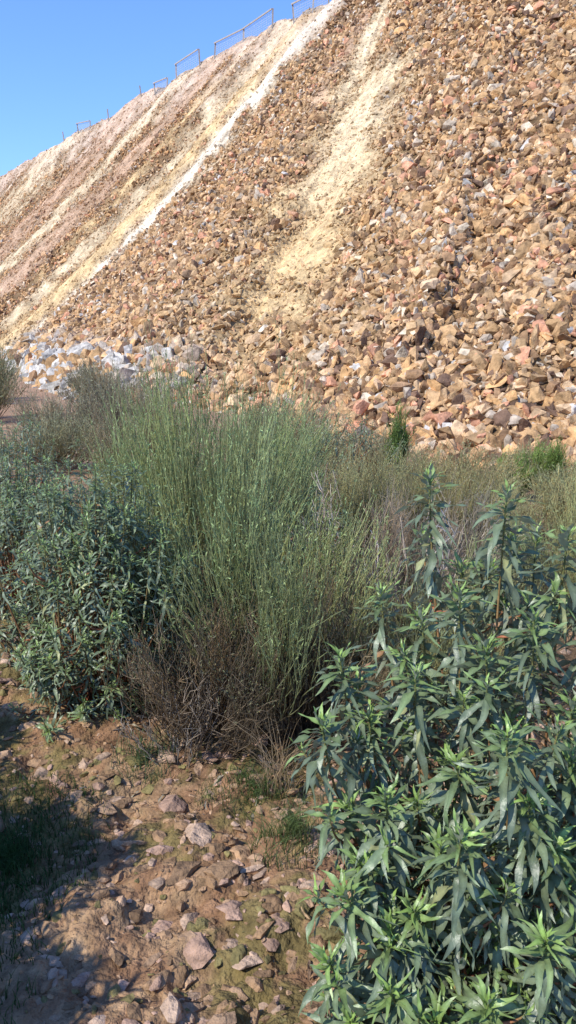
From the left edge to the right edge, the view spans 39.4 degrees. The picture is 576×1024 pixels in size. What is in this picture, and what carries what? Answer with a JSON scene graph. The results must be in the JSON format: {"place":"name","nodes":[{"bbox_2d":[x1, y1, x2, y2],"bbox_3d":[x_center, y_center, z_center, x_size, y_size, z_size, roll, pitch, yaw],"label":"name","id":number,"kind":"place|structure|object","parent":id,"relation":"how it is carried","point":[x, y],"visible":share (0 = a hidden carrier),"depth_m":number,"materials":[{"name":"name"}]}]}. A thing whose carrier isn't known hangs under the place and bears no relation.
{"place":"outdoors","nodes":[
{"label":"outdoors","id":0,"kind":"place"},
{"bbox_2d":[0,0,331,175],"label":"sky","id":1,"kind":"structure","parent":0,"point":[64,63],"materials":[{"name":"blue"}]},
{"bbox_2d":[0,370,575,1023],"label":"ground","id":2,"kind":"structure","parent":0,"point":[106,972],"depth_m":2.49,"materials":[{"name":"soil"}]},
{"bbox_2d":[0,335,31,416],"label":"heath shrub","id":3,"kind":"object","parent":2,"relation":"on","point":[5,382],"visible":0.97,"depth_m":15.65,"materials":[{"name":"green plant"}]},
{"bbox_2d":[0,870,59,1023],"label":"grass tuft","id":4,"kind":"object","parent":2,"relation":"on","point":[15,956],"visible":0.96,"depth_m":2.18,"materials":[{"name":"grass"}]},
{"bbox_2d":[0,410,82,542],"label":"rockrose bush","id":5,"kind":"object","parent":2,"relation":"on","point":[25,450],"visible":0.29,"depth_m":6.68,"materials":[{"name":"green plant"}]},
{"bbox_2d":[0,441,98,616],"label":"rockrose bush","id":6,"kind":"object","parent":2,"relation":"on","point":[9,519],"visible":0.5,"depth_m":4.70,"materials":[{"name":"green plant"}]},
{"bbox_2d":[0,768,113,958],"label":"grass tuft","id":7,"kind":"object","parent":2,"relation":"on","point":[9,851],"visible":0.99,"depth_m":2.62,"materials":[{"name":"grass"}]},
{"bbox_2d":[0,402,116,471],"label":"heath shrub","id":8,"kind":"object","parent":2,"relation":"on","point":[61,445],"visible":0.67,"depth_m":9.92,"materials":[{"name":"green plant"}]},
{"bbox_2d":[7,383,119,441],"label":"heath shrub","id":9,"kind":"object","parent":2,"relation":"on","point":[81,409],"visible":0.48,"depth_m":12.51,"materials":[{"name":"green plant"}]},
{"bbox_2d":[57,361,100,388],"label":"heath shrub","id":10,"kind":"object","parent":2,"relation":"on","point":[69,375],"visible":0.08,"depth_m":21.89,"materials":[{"name":"plant"}]},
{"bbox_2d":[54,353,148,415],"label":"heath shrub","id":11,"kind":"object","parent":2,"relation":"on","point":[78,381],"visible":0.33,"depth_m":16.93,"materials":[{"name":"green plant"}]},
{"bbox_2d":[0,456,217,743],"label":"rockrose bush","id":12,"kind":"object","parent":2,"relation":"on","point":[80,642],"visible":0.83,"depth_m":3.35,"materials":[{"name":"green plant"}]},
{"bbox_2d":[78,358,192,434],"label":"heath shrub","id":13,"kind":"object","parent":2,"relation":"on","point":[112,393],"visible":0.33,"depth_m":13.85,"materials":[{"name":"green plant"}]},
{"bbox_2d":[104,720,176,789],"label":"grass tuft","id":14,"kind":"object","parent":2,"relation":"on","point":[151,751],"visible":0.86,"depth_m":3.11,"materials":[{"name":"grass"}]},
{"bbox_2d":[67,396,214,545],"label":"heath shrub","id":15,"kind":"object","parent":2,"relation":"on","point":[116,472],"visible":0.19,"depth_m":5.76,"materials":[{"name":"green plant"}]},
{"bbox_2d":[66,368,225,480],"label":"heath shrub","id":16,"kind":"object","parent":2,"relation":"on","point":[107,428],"visible":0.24,"depth_m":9.38,"materials":[{"name":"green plant"}]},
{"bbox_2d":[106,662,262,767],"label":"dead branches","id":17,"kind":"object","parent":2,"relation":"on","point":[198,745],"visible":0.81,"depth_m":3.09,"materials":[{"name":"brown plant"}]},
{"bbox_2d":[98,580,311,761],"bbox_3d":[-0.285,0.603,3.152,0.838,0.704,0.681,3,12,12],"label":"dry shrub","id":18,"kind":"object","parent":2,"relation":"on","point":[160,705],"visible":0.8,"depth_m":3.09,"materials":[{"name":"dry twig"}]},
{"bbox_2d":[73,307,358,606],"bbox_3d":[-0.363,-0.280,4.683,1.567,1.803,1.744,0,12,0],"label":"broom shrub","id":19,"kind":"object","parent":2,"relation":"on","point":[168,451],"visible":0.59,"depth_m":4.59,"materials":[{"name":"green plant"}]},
{"bbox_2d":[127,359,320,539],"bbox_3d":[-0.493,-0.506,6.710,1.665,1.533,1.535,-6,14,-26],"label":"heath shrub","id":20,"kind":"object","parent":2,"relation":"on","point":[239,425],"visible":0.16,"depth_m":6.64,"materials":[{"name":"green plant"}]},
{"bbox_2d":[92,372,370,689],"bbox_3d":[-0.303,0.088,3.759,1.283,1.513,1.113,-8,15,-34],"label":"broom shrub","id":21,"kind":"object","parent":2,"relation":"on","point":[235,520],"visible":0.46,"depth_m":3.66,"materials":[{"name":"green plant"}]},
{"bbox_2d":[195,757,320,819],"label":"grass tuft","id":22,"kind":"object","parent":2,"relation":"on","point":[256,792],"visible":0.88,"depth_m":2.88,"materials":[{"name":"grass"}]},
{"bbox_2d":[116,474,409,735],"bbox_3d":[-0.088,0.379,3.333,1.254,1.081,1.095,0,12,0],"label":"broom shrub","id":23,"kind":"object","parent":2,"relation":"on","point":[288,615],"visible":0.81,"depth_m":3.18,"materials":[{"name":"green plant"}]},
{"bbox_2d":[198,701,344,799],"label":"dry grass","id":24,"kind":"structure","parent":2,"relation":"on","point":[279,778],"depth_m":2.88,"materials":[{"name":"plant"}]},
{"bbox_2d":[209,395,359,485],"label":"broom shrub","id":25,"kind":"object","parent":2,"relation":"on","point":[333,439],"visible":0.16,"depth_m":9.49,"materials":[{"name":"green plant"}]},
{"bbox_2d":[232,391,336,451],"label":"heath shrub","id":26,"kind":"object","parent":2,"relation":"on","point":[310,415],"visible":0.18,"depth_m":12.47,"materials":[{"name":"green plant"}]},
{"bbox_2d":[0,473,575,1023],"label":"path stones","id":27,"kind":"object","parent":2,"relation":"on","point":[198,951],"visible":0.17,"depth_m":2.38,"materials":[{"name":"brown stone"}]},
{"bbox_2d":[238,790,342,871],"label":"grass tuft","id":28,"kind":"object","parent":2,"relation":"on","point":[295,826],"visible":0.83,"depth_m":2.55,"materials":[{"name":"grass"}]},
{"bbox_2d":[208,570,410,749],"bbox_3d":[0.126,0.562,3.282,0.797,0.809,0.753,2,12,11],"label":"dry shrub","id":29,"kind":"object","parent":2,"relation":"on","point":[316,701],"visible":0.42,"depth_m":3.18,"materials":[{"name":"brown plant"}]},
{"bbox_2d":[56,637,568,1023],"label":"leaf litter","id":30,"kind":"object","parent":2,"relation":"on","point":[303,1020],"visible":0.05,"depth_m":2.91,"materials":[{"name":"plant"}]},
{"bbox_2d":[271,473,369,611],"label":"rockrose bush","id":31,"kind":"object","parent":2,"relation":"on","point":[316,528],"visible":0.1,"depth_m":4.48,"materials":[{"name":"green plant"}]},
{"bbox_2d":[289,462,382,637],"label":"dead branches","id":32,"kind":"object","parent":2,"relation":"on","point":[324,510],"visible":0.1,"depth_m":3.98,"materials":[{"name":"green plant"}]},
{"bbox_2d":[267,410,405,496],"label":"shrub","id":33,"kind":"object","parent":2,"relation":"on","point":[361,439],"visible":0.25,"depth_m":8.56,"materials":[{"name":"green plant"}]},
{"bbox_2d":[258,425,435,579],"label":"broom shrub","id":34,"kind":"object","parent":2,"relation":"on","point":[363,489],"visible":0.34,"depth_m":5.28,"materials":[{"name":"green plant"}]},
{"bbox_2d":[271,500,453,694],"bbox_3d":[0.368,0.416,3.652,0.836,0.913,0.959,10,16,38],"label":"dry shrub","id":35,"kind":"object","parent":2,"relation":"on","point":[350,581],"visible":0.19,"depth_m":3.58,"materials":[{"name":"plant"}]},
{"bbox_2d":[328,422,439,474],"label":"heath shrub","id":36,"kind":"object","parent":2,"relation":"on","point":[378,443],"visible":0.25,"depth_m":11.11,"materials":[{"name":"green plant"}]},
{"bbox_2d":[310,430,464,525],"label":"broom shrub","id":37,"kind":"object","parent":2,"relation":"on","point":[352,469],"visible":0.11,"depth_m":7.43,"materials":[{"name":"green plant"}]},
{"bbox_2d":[379,398,420,473],"bbox_3d":[1.307,-0.813,9.774,0.479,1.152,0.601,6,14,26],"label":"young pine","id":38,"kind":"object","parent":2,"relation":"on","point":[397,430],"visible":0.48,"depth_m":9.75,"materials":[{"name":"green plant"}]},
{"bbox_2d":[346,501,474,644],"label":"dead branches","id":39,"kind":"object","parent":2,"relation":"on","point":[402,601],"visible":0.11,"depth_m":4.08,"materials":[{"name":"plant"}]},
{"bbox_2d":[343,470,484,634],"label":"dry shrub","id":40,"kind":"object","parent":2,"relation":"on","point":[396,522],"visible":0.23,"depth_m":4.30,"materials":[{"name":"green plant"}]},
{"bbox_2d":[282,462,575,1023],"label":"rockrose bush","id":41,"kind":"object","parent":2,"relation":"on","point":[469,851],"visible":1,"depth_m":1.81,"materials":[{"name":"green plant"}]},
{"bbox_2d":[377,462,525,599],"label":"dry shrub","id":42,"kind":"object","parent":2,"relation":"on","point":[475,511],"visible":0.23,"depth_m":4.86,"materials":[{"name":"green plant"}]},
{"bbox_2d":[355,431,553,561],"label":"broom shrub","id":43,"kind":"object","parent":2,"relation":"on","point":[420,484],"visible":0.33,"depth_m":5.75,"materials":[{"name":"green plant"}]},
{"bbox_2d":[345,513,570,729],"bbox_3d":[0.690,0.465,3.465,0.963,0.950,0.806,-6,14,-28],"label":"broom shrub","id":44,"kind":"object","parent":2,"relation":"on","point":[445,645],"visible":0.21,"depth_m":3.42,"materials":[{"name":"green plant"}]},
{"bbox_2d":[393,438,532,499],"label":"heath shrub","id":45,"kind":"object","parent":2,"relation":"on","point":[469,463],"visible":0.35,"depth_m":8.92,"materials":[{"name":"green plant"}]},
{"bbox_2d":[497,446,537,495],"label":"shrub","id":46,"kind":"object","parent":2,"relation":"on","point":[519,473],"visible":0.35,"depth_m":9.62,"materials":[{"name":"green plant"}]},
{"bbox_2d":[467,458,575,629],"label":"broom shrub","id":47,"kind":"object","parent":2,"relation":"on","point":[572,575],"visible":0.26,"depth_m":4.81,"materials":[{"name":"green plant"}]},
{"bbox_2d":[468,459,575,547],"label":"broom shrub","id":48,"kind":"object","parent":2,"relation":"on","point":[547,508],"visible":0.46,"depth_m":6.72,"materials":[{"name":"green plant"}]},
{"bbox_2d":[483,439,575,490],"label":"broom shrub","id":49,"kind":"object","parent":2,"relation":"on","point":[530,460],"visible":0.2,"depth_m":10.66,"materials":[{"name":"green plant"}]},
{"bbox_2d":[512,435,570,490],"bbox_3d":[3.291,-0.649,10.387,0.466,0.778,0.873,-8,14,-32],"label":"young pine","id":50,"kind":"object","parent":2,"relation":"on","point":[555,457],"visible":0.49,"depth_m":10.18,"materials":[{"name":"green plant"}]},
{"bbox_2d":[517,460,575,516],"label":"broom shrub","id":51,"kind":"object","parent":2,"relation":"on","point":[547,482],"visible":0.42,"depth_m":8.36,"materials":[{"name":"green plant"}]},
{"bbox_2d":[539,459,575,486],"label":"heath shrub","id":52,"kind":"object","parent":2,"relation":"on","point":[566,472],"visible":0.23,"depth_m":10.13,"materials":[{"name":"green plant"}]},
{"bbox_2d":[0,0,575,449],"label":"scree hill","id":53,"kind":"structure","parent":0,"point":[286,32],"depth_m":40.02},
{"bbox_2d":[62,0,329,140],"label":"wooden fence","id":54,"kind":"object","parent":53,"relation":"on","point":[88,125],"visible":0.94,"depth_m":45.05,"materials":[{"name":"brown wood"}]},
{"bbox_2d":[0,0,575,474],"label":"scree rocks","id":55,"kind":"object","parent":53,"relation":"on","point":[184,246],"visible":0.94,"depth_m":21.12,"materials":[{"name":"brown stone"}]}
]}

